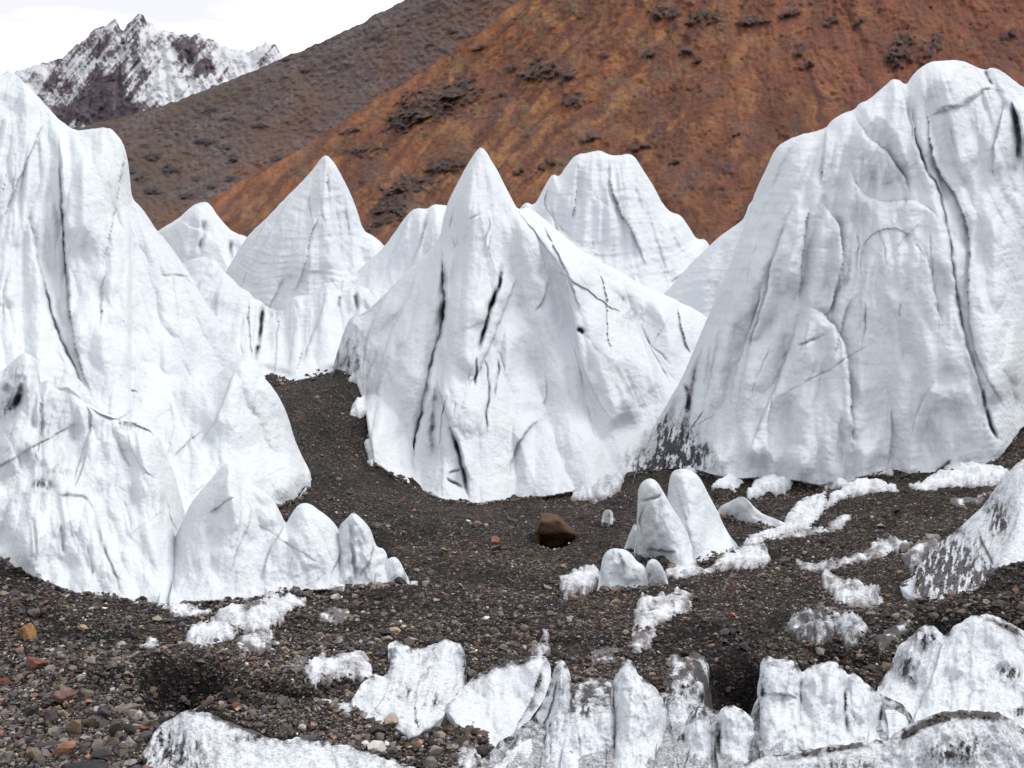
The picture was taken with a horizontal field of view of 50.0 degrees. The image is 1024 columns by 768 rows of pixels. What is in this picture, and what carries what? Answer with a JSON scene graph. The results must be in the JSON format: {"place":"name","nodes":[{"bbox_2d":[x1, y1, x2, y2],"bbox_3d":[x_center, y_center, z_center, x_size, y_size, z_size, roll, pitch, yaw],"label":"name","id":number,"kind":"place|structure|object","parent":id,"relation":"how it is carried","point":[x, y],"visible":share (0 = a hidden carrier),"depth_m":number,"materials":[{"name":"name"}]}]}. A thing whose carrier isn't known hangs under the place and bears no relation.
{"place":"outdoors","nodes":[
{"label":"outdoors","id":0,"kind":"place"},
{"bbox_2d":[3,14,283,127],"bbox_3d":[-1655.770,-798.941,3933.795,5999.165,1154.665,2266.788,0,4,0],"label":"snowy mountain","id":1,"kind":"structure","parent":0,"point":[113,70],"depth_m":3971.21,"materials":[{"name":"snow"}]},
{"bbox_2d":[0,0,403,74],"label":"sky","id":2,"kind":"structure","parent":0,"point":[32,32],"materials":[{"name":"white"}]},
{"bbox_2d":[72,0,519,230],"bbox_3d":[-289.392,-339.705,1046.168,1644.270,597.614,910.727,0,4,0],"label":"grey hill","id":3,"kind":"structure","parent":0,"point":[184,155],"depth_m":1054.24,"materials":[{"name":"soil"}]},
{"bbox_2d":[0,370,1023,767],"bbox_3d":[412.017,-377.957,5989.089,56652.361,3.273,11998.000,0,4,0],"label":"ground","id":4,"kind":"structure","parent":0,"point":[328,402],"depth_m":15.59,"materials":[{"name":"gravel"}]},
{"bbox_2d":[0,751,13,762],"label":"rock","id":5,"kind":"object","parent":4,"relation":"on","point":[6,756],"visible":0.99,"depth_m":8.23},
{"bbox_2d":[14,738,24,747],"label":"rock","id":6,"kind":"object","parent":4,"relation":"on","point":[19,743],"visible":1,"depth_m":8.44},
{"bbox_2d":[18,623,36,640],"bbox_3d":[-5.011,2.565,11.373,0.154,0.190,0.141,2,4,32],"label":"rock","id":7,"kind":"object","parent":4,"relation":"on","point":[27,632],"visible":1,"depth_m":11.32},
{"bbox_2d":[25,705,38,716],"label":"rock","id":8,"kind":"object","parent":4,"relation":"on","point":[31,710],"visible":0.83,"depth_m":9.13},
{"bbox_2d":[27,608,39,616],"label":"rock","id":9,"kind":"object","parent":4,"relation":"on","point":[35,612],"visible":1,"depth_m":12.12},
{"bbox_2d":[26,656,51,668],"bbox_3d":[-4.471,2.620,10.357,0.222,0.096,0.167,2,4,24],"label":"rock","id":10,"kind":"object","parent":4,"relation":"on","point":[33,663],"visible":1,"depth_m":10.31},
{"bbox_2d":[43,604,51,610],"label":"rock","id":11,"kind":"object","parent":4,"relation":"on","point":[48,607],"visible":0.62,"depth_m":12.42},
{"bbox_2d":[44,711,57,721],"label":"rock","id":12,"kind":"object","parent":4,"relation":"on","point":[50,715],"visible":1,"depth_m":9.04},
{"bbox_2d":[51,689,76,703],"bbox_3d":[-3.906,2.702,9.512,0.201,0.101,0.189,2,4,32],"label":"rock","id":13,"kind":"object","parent":4,"relation":"on","point":[61,696],"visible":1,"depth_m":9.46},
{"bbox_2d":[52,740,76,755],"bbox_3d":[-3.406,2.787,8.370,0.174,0.112,0.148,0,4,0],"label":"rock","id":14,"kind":"object","parent":4,"relation":"on","point":[66,748],"visible":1,"depth_m":8.31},
{"bbox_2d":[65,719,80,734],"bbox_3d":[-3.524,2.762,8.819,0.137,0.144,0.071,0,4,0],"label":"rock","id":15,"kind":"object","parent":4,"relation":"on","point":[73,726],"visible":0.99,"depth_m":8.79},
{"bbox_2d":[76,634,86,639],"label":"rock","id":16,"kind":"object","parent":4,"relation":"on","point":[80,636],"visible":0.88,"depth_m":11.57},
{"bbox_2d":[61,759,109,767],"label":"rock","id":17,"kind":"object","parent":4,"relation":"on","point":[95,763],"visible":1,"depth_m":8.12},
{"bbox_2d":[83,718,95,727],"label":"rock","id":18,"kind":"object","parent":4,"relation":"on","point":[91,722],"visible":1,"depth_m":8.95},
{"bbox_2d":[0,353,184,605],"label":"ice ridge","id":19,"kind":"structure","parent":4,"relation":"on","point":[90,499],"depth_m":15.15,"materials":[{"name":"ice"}]},
{"bbox_2d":[95,706,109,716],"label":"rock","id":20,"kind":"object","parent":4,"relation":"on","point":[103,711],"visible":1,"depth_m":9.14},
{"bbox_2d":[107,736,118,744],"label":"rock","id":21,"kind":"object","parent":4,"relation":"on","point":[113,740],"visible":1,"depth_m":8.53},
{"bbox_2d":[108,722,123,734],"bbox_3d":[-3.178,2.771,8.816,0.122,0.123,0.092,0,4,0],"label":"rock","id":22,"kind":"object","parent":4,"relation":"on","point":[115,727],"visible":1,"depth_m":8.79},
{"bbox_2d":[0,73,243,421],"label":"ice tower","id":23,"kind":"structure","parent":4,"relation":"on","point":[102,299],"depth_m":23.17,"materials":[{"name":"ice"}]},
{"bbox_2d":[113,703,140,711],"bbox_3d":[-3.335,2.797,9.440,0.282,0.074,0.119,-1,4,-22],"label":"rock","id":24,"kind":"object","parent":4,"relation":"on","point":[125,707],"visible":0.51,"depth_m":9.42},
{"bbox_2d":[124,759,136,766],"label":"rock","id":25,"kind":"object","parent":4,"relation":"on","point":[131,762],"visible":0.95,"depth_m":8.28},
{"bbox_2d":[138,725,149,731],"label":"rock","id":26,"kind":"object","parent":4,"relation":"on","point":[142,728],"visible":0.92,"depth_m":8.83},
{"bbox_2d":[139,636,159,648],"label":"snow patch","id":27,"kind":"object","parent":4,"relation":"on","point":[149,644],"visible":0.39,"depth_m":11.49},
{"bbox_2d":[162,603,211,616],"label":"snow patch","id":28,"kind":"object","parent":4,"relation":"on","point":[195,611],"visible":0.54,"depth_m":13.38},
{"bbox_2d":[158,202,246,271],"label":"ice pinnacle","id":29,"kind":"object","parent":4,"relation":"on","point":[201,229],"visible":0.17,"depth_m":60.40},
{"bbox_2d":[185,616,238,647],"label":"snow patch","id":30,"kind":"object","parent":4,"relation":"on","point":[202,633],"visible":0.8,"depth_m":11.82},
{"bbox_2d":[129,360,311,514],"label":"ice dome","id":31,"kind":"structure","parent":4,"relation":"on","point":[205,429],"depth_m":21.47,"materials":[{"name":"ice"}]},
{"bbox_2d":[220,662,227,668],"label":"rock","id":32,"kind":"object","parent":4,"relation":"on","point":[223,664],"visible":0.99,"depth_m":10.82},
{"bbox_2d":[157,463,340,605],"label":"ice dome","id":33,"kind":"structure","parent":4,"relation":"on","point":[237,535],"depth_m":14.83,"materials":[{"name":"ice"}]},
{"bbox_2d":[236,629,279,654],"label":"snow patch","id":34,"kind":"object","parent":4,"relation":"on","point":[249,641],"visible":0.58,"depth_m":11.67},
{"bbox_2d":[215,590,306,632],"bbox_3d":[-3.059,2.806,13.308,1.020,0.453,2.566,0,4,0],"label":"snow patch","id":35,"kind":"object","parent":4,"relation":"on","point":[263,612],"visible":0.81,"depth_m":12.83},
{"bbox_2d":[142,710,414,767],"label":"ice slab","id":36,"kind":"structure","parent":4,"relation":"on","point":[204,740],"depth_m":8.56,"materials":[{"name":"ice"}]},
{"bbox_2d":[182,257,377,381],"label":"ice ridge","id":37,"kind":"structure","parent":4,"relation":"on","point":[298,337],"depth_m":39.28,"materials":[{"name":"ice"}]},
{"bbox_2d":[357,204,446,299],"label":"ice pinnacle","id":38,"kind":"object","parent":37,"relation":"on","point":[412,241],"visible":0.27,"depth_m":45.76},
{"bbox_2d":[274,652,308,671],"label":"snow patch","id":39,"kind":"object","parent":4,"relation":"on","point":[296,662],"visible":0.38,"depth_m":11.01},
{"bbox_2d":[225,155,383,310],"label":"ice pinnacle","id":40,"kind":"object","parent":4,"relation":"on","point":[308,235],"visible":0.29,"depth_m":49.88,"materials":[{"name":"ice"}]},
{"bbox_2d":[302,591,312,596],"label":"rock","id":41,"kind":"object","parent":4,"relation":"on","point":[308,593],"visible":1,"depth_m":14.23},
{"bbox_2d":[330,594,339,599],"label":"rock","id":42,"kind":"object","parent":4,"relation":"on","point":[335,596],"visible":0.98,"depth_m":14.22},
{"bbox_2d":[315,698,354,714],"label":"snow patch","id":43,"kind":"object","parent":4,"relation":"on","point":[344,705],"visible":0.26,"depth_m":9.76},
{"bbox_2d":[319,607,353,624],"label":"snow patch","id":44,"kind":"object","parent":4,"relation":"on","point":[329,617],"visible":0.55,"depth_m":13.03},
{"bbox_2d":[328,583,344,591],"bbox_3d":[-2.340,2.716,14.614,0.221,0.116,0.174,0,4,0],"label":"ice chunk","id":45,"kind":"object","parent":4,"relation":"on","point":[339,587],"visible":0.97,"depth_m":14.55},
{"bbox_2d":[333,638,343,643],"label":"rock","id":46,"kind":"object","parent":4,"relation":"on","point":[338,640],"visible":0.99,"depth_m":11.91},
{"bbox_2d":[303,649,374,687],"bbox_3d":[-1.751,2.898,11.056,0.745,0.326,1.190,-1,4,-14],"label":"snow patch","id":47,"kind":"object","parent":4,"relation":"on","point":[354,664],"visible":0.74,"depth_m":10.90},
{"bbox_2d":[348,373,355,382],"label":"snow patch","id":48,"kind":"object","parent":4,"relation":"on","point":[352,377],"visible":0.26,"depth_m":33.38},
{"bbox_2d":[349,395,366,417],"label":"snow patch","id":49,"kind":"object","parent":4,"relation":"on","point":[358,409],"visible":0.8,"depth_m":30.67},
{"bbox_2d":[338,513,389,586],"bbox_3d":[-2.067,2.585,15.312,0.823,1.539,1.332,0,4,0],"label":"ice spike","id":50,"kind":"object","parent":4,"relation":"on","point":[363,558],"visible":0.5,"depth_m":15.16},
{"bbox_2d":[364,437,374,465],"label":"snow patch","id":51,"kind":"object","parent":4,"relation":"on","point":[370,461],"visible":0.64,"depth_m":28.69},
{"bbox_2d":[371,523,381,528],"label":"rock","id":52,"kind":"object","parent":4,"relation":"on","point":[375,526],"visible":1,"depth_m":20.42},
{"bbox_2d":[387,612,395,618],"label":"rock","id":53,"kind":"object","parent":4,"relation":"on","point":[391,614],"visible":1,"depth_m":13.32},
{"bbox_2d":[375,557,409,584],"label":"ice block","id":54,"kind":"structure","parent":4,"relation":"on","point":[393,566],"depth_m":15.25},
{"bbox_2d":[394,576,404,584],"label":"rock","id":55,"kind":"object","parent":4,"relation":"on","point":[399,580],"visible":0.94,"depth_m":15.07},
{"bbox_2d":[350,638,466,739],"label":"ice block","id":56,"kind":"structure","parent":4,"relation":"on","point":[428,677],"depth_m":10.44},
{"bbox_2d":[425,755,437,767],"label":"rock","id":57,"kind":"object","parent":4,"relation":"on","point":[431,761],"visible":1,"depth_m":8.55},
{"bbox_2d":[442,593,449,599],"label":"rock","id":58,"kind":"object","parent":4,"relation":"on","point":[445,596],"visible":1,"depth_m":14.47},
{"bbox_2d":[452,744,482,767],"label":"snow patch","id":59,"kind":"object","parent":4,"relation":"on","point":[465,757],"visible":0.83,"depth_m":8.90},
{"bbox_2d":[471,520,483,527],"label":"rock","id":60,"kind":"object","parent":4,"relation":"on","point":[476,523],"visible":1,"depth_m":21.41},
{"bbox_2d":[491,536,499,544],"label":"rock","id":61,"kind":"object","parent":4,"relation":"on","point":[495,540],"visible":1,"depth_m":19.65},
{"bbox_2d":[490,545,500,549],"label":"rock","id":62,"kind":"object","parent":4,"relation":"on","point":[495,547],"visible":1,"depth_m":19.16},
{"bbox_2d":[443,656,550,751],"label":"ice block","id":63,"kind":"structure","parent":4,"relation":"on","point":[501,702],"depth_m":10.28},
{"bbox_2d":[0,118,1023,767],"bbox_3d":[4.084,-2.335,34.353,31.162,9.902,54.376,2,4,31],"label":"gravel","id":64,"kind":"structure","parent":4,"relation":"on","point":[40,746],"depth_m":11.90,"materials":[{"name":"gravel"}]},
{"bbox_2d":[506,518,517,522],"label":"rock","id":65,"kind":"object","parent":4,"relation":"on","point":[508,520],"visible":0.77,"depth_m":22.80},
{"bbox_2d":[510,641,518,646],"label":"rock","id":66,"kind":"object","parent":4,"relation":"on","point":[514,643],"visible":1,"depth_m":12.36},
{"bbox_2d":[331,148,706,502],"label":"ice tower","id":67,"kind":"structure","parent":4,"relation":"on","point":[563,372],"depth_m":31.34,"materials":[{"name":"ice"}]},
{"bbox_2d":[514,633,523,638],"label":"rock","id":68,"kind":"object","parent":4,"relation":"on","point":[518,635],"visible":1,"depth_m":12.70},
{"bbox_2d":[494,660,571,767],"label":"ice block","id":69,"kind":"structure","parent":4,"relation":"on","point":[555,705],"depth_m":9.60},
{"bbox_2d":[528,628,550,658],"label":"snow patch","id":70,"kind":"object","parent":4,"relation":"on","point":[539,649],"visible":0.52,"depth_m":12.19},
{"bbox_2d":[533,512,577,546],"bbox_3d":[0.803,2.816,20.664,0.884,0.717,0.914,0,4,0],"label":"boulder","id":71,"kind":"object","parent":4,"relation":"on","point":[553,530],"visible":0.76,"depth_m":20.32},
{"bbox_2d":[568,595,579,600],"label":"rock","id":72,"kind":"object","parent":4,"relation":"on","point":[572,597],"visible":1,"depth_m":15.52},
{"bbox_2d":[541,703,614,767],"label":"ice block","id":73,"kind":"structure","parent":4,"relation":"on","point":[588,728],"depth_m":9.26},
{"bbox_2d":[559,564,599,599],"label":"snow patch","id":74,"kind":"object","parent":4,"relation":"on","point":[588,576],"visible":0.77,"depth_m":16.32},
{"bbox_2d":[572,675,612,698],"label":"snow patch","id":75,"kind":"object","parent":4,"relation":"on","point":[595,687],"visible":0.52,"depth_m":10.60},
{"bbox_2d":[570,471,623,500],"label":"snow patch","id":76,"kind":"object","parent":4,"relation":"on","point":[604,487],"visible":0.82,"depth_m":26.22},
{"bbox_2d":[586,640,622,665],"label":"snow patch","id":77,"kind":"object","parent":4,"relation":"on","point":[604,660],"visible":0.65,"depth_m":12.15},
{"bbox_2d":[601,509,612,525],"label":"ice block","id":78,"kind":"structure","parent":4,"relation":"on","point":[607,516],"depth_m":21.96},
{"bbox_2d":[520,151,708,293],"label":"ice pinnacle","id":79,"kind":"object","parent":4,"relation":"on","point":[613,211],"visible":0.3,"depth_m":42.92,"materials":[{"name":"ice"}]},
{"bbox_2d":[597,548,647,590],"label":"ice block","id":80,"kind":"structure","parent":4,"relation":"on","point":[623,567],"depth_m":16.28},
{"bbox_2d":[624,523,635,549],"bbox_3d":[2.124,2.976,19.233,0.166,1.094,0.774,-2,4,-31],"label":"ice spike","id":81,"kind":"object","parent":4,"relation":"on","point":[630,542],"visible":0.2,"depth_m":19.21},
{"bbox_2d":[628,629,656,655],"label":"snow patch","id":82,"kind":"object","parent":4,"relation":"on","point":[643,640],"visible":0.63,"depth_m":12.73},
{"bbox_2d":[646,559,667,585],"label":"ice block","id":83,"kind":"structure","parent":4,"relation":"on","point":[655,571],"depth_m":16.42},
{"bbox_2d":[632,586,695,632],"bbox_3d":[1.974,3.058,14.521,0.869,0.540,3.502,1,4,13],"label":"snow patch","id":84,"kind":"object","parent":4,"relation":"on","point":[651,611],"visible":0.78,"depth_m":14.60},
{"bbox_2d":[633,479,696,565],"bbox_3d":[2.533,2.644,18.439,1.000,2.054,1.574,0,4,0],"label":"ice spike","id":85,"kind":"object","parent":4,"relation":"on","point":[660,529],"visible":0.65,"depth_m":18.37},
{"bbox_2d":[654,679,703,767],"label":"ice block","id":86,"kind":"structure","parent":4,"relation":"on","point":[678,700],"depth_m":10.21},
{"bbox_2d":[665,654,696,685],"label":"snow patch","id":87,"kind":"object","parent":4,"relation":"on","point":[682,674],"visible":0.45,"depth_m":11.21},
{"bbox_2d":[684,466,697,473],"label":"snow patch","id":88,"kind":"object","parent":4,"relation":"on","point":[694,470],"visible":0.16,"depth_m":25.83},
{"bbox_2d":[475,692,913,767],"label":"ice ledge","id":89,"kind":"object","parent":4,"relation":"on","point":[669,748],"visible":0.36,"depth_m":9.13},
{"bbox_2d":[606,659,678,767],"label":"ice block","id":90,"kind":"structure","parent":89,"relation":"on","point":[642,721],"depth_m":9.37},
{"bbox_2d":[671,706,717,767],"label":"ice block","id":91,"kind":"structure","parent":4,"relation":"on","point":[697,732],"depth_m":9.30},
{"bbox_2d":[682,651,712,708],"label":"snow patch","id":92,"kind":"object","parent":4,"relation":"on","point":[698,674],"visible":0.46,"depth_m":11.54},
{"bbox_2d":[667,469,738,562],"bbox_3d":[3.205,2.672,19.582,1.381,2.282,2.733,0,4,0],"label":"ice spike","id":93,"kind":"object","parent":4,"relation":"on","point":[692,505],"visible":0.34,"depth_m":19.20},
{"bbox_2d":[664,202,751,317],"bbox_3d":[8.486,-2.383,38.862,8.800,9.004,10.530,0,4,0],"label":"ice pinnacle","id":94,"kind":"object","parent":4,"relation":"on","point":[696,285],"visible":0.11,"depth_m":39.06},
{"bbox_2d":[665,543,770,579],"bbox_3d":[3.399,2.957,17.888,3.075,0.446,1.567,-3,5,-38],"label":"snow patch","id":95,"kind":"object","parent":4,"relation":"on","point":[751,556],"visible":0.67,"depth_m":17.75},
{"bbox_2d":[711,473,743,492],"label":"snow patch","id":96,"kind":"object","parent":4,"relation":"on","point":[731,481],"visible":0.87,"depth_m":24.38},
{"bbox_2d":[731,585,737,590],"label":"rock","id":97,"kind":"object","parent":4,"relation":"on","point":[734,588],"visible":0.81,"depth_m":15.82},
{"bbox_2d":[713,705,760,765],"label":"ice block","id":98,"kind":"structure","parent":4,"relation":"on","point":[737,738],"depth_m":9.33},
{"bbox_2d":[718,497,785,526],"bbox_3d":[4.415,2.652,21.279,0.843,0.909,2.030,-3,5,-38],"label":"ice mound","id":99,"kind":"object","parent":4,"relation":"on","point":[743,509],"visible":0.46,"depth_m":21.23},
{"bbox_2d":[746,474,792,499],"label":"snow patch","id":100,"kind":"object","parent":4,"relation":"on","point":[775,485],"visible":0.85,"depth_m":23.94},
{"bbox_2d":[740,491,827,546],"bbox_3d":[5.286,2.643,20.906,0.960,0.558,5.493,2,4,29],"label":"snow patch","id":101,"kind":"object","parent":4,"relation":"on","point":[800,507],"visible":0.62,"depth_m":20.49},
{"bbox_2d":[778,557,790,563],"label":"rock","id":102,"kind":"object","parent":4,"relation":"on","point":[782,560],"visible":1,"depth_m":17.57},
{"bbox_2d":[784,607,834,645],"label":"snow patch","id":103,"kind":"object","parent":4,"relation":"on","point":[815,626],"visible":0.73,"depth_m":12.65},
{"bbox_2d":[775,513,851,538],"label":"snow patch","id":104,"kind":"object","parent":4,"relation":"on","point":[838,522],"visible":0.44,"depth_m":20.02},
{"bbox_2d":[751,656,888,759],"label":"ice block","id":105,"kind":"structure","parent":4,"relation":"on","point":[797,707],"depth_m":9.79,"materials":[{"name":"ice"}]},
{"bbox_2d":[628,60,1023,501],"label":"ice tower","id":106,"kind":"structure","parent":4,"relation":"on","point":[865,316],"depth_m":26.20,"materials":[{"name":"ice"}]},
{"bbox_2d":[809,602,875,616],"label":"snow patch","id":107,"kind":"object","parent":4,"relation":"on","point":[835,613],"visible":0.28,"depth_m":13.87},
{"bbox_2d":[794,476,898,532],"bbox_3d":[6.560,2.436,21.733,1.577,0.772,5.167,3,5,38],"label":"snow patch","id":108,"kind":"object","parent":4,"relation":"on","point":[865,485],"visible":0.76,"depth_m":22.26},
{"bbox_2d":[821,568,883,607],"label":"snow patch","id":109,"kind":"object","parent":4,"relation":"on","point":[854,591],"visible":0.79,"depth_m":15.05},
{"bbox_2d":[833,611,871,651],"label":"snow patch","id":110,"kind":"object","parent":4,"relation":"on","point":[849,627],"visible":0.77,"depth_m":12.44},
{"bbox_2d":[795,535,912,572],"bbox_3d":[5.501,2.776,17.512,2.508,0.556,1.502,-1,4,-18],"label":"snow patch","id":111,"kind":"object","parent":4,"relation":"on","point":[880,548],"visible":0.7,"depth_m":17.28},
{"bbox_2d":[824,465,893,489],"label":"snow patch","id":112,"kind":"object","parent":4,"relation":"on","point":[839,482],"visible":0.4,"depth_m":23.73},
{"bbox_2d":[735,710,1023,767],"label":"ice ledge","id":113,"kind":"object","parent":4,"relation":"on","point":[1000,740],"visible":1,"depth_m":8.65,"materials":[{"name":"ice"}]},
{"bbox_2d":[869,616,912,659],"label":"snow patch","id":114,"kind":"object","parent":4,"relation":"on","point":[886,637],"visible":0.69,"depth_m":12.23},
{"bbox_2d":[901,536,938,572],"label":"snow patch","id":115,"kind":"object","parent":4,"relation":"on","point":[912,557],"visible":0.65,"depth_m":16.64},
{"bbox_2d":[926,533,940,539],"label":"rock","id":116,"kind":"object","parent":4,"relation":"on","point":[935,536],"visible":0.65,"depth_m":17.44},
{"bbox_2d":[867,613,1023,742],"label":"ice block","id":117,"kind":"structure","parent":4,"relation":"on","point":[962,665],"depth_m":10.80,"materials":[{"name":"ice"}]},
{"bbox_2d":[908,461,1008,490],"bbox_3d":[8.964,1.963,22.339,2.008,0.722,2.580,0,4,0],"label":"snow patch","id":118,"kind":"object","parent":4,"relation":"on","point":[971,474],"visible":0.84,"depth_m":21.97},
{"bbox_2d":[900,459,1023,600],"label":"ice ridge","id":119,"kind":"structure","parent":4,"relation":"on","point":[984,540],"depth_m":15.33,"materials":[{"name":"ice"}]},
{"bbox_2d":[950,491,991,507],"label":"snow patch","id":120,"kind":"object","parent":4,"relation":"on","point":[956,501],"visible":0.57,"depth_m":20.24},
{"bbox_2d":[207,0,1023,245],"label":"orange hill","id":121,"kind":"structure","parent":0,"point":[700,111],"depth_m":474.14,"materials":[{"name":"soil"}]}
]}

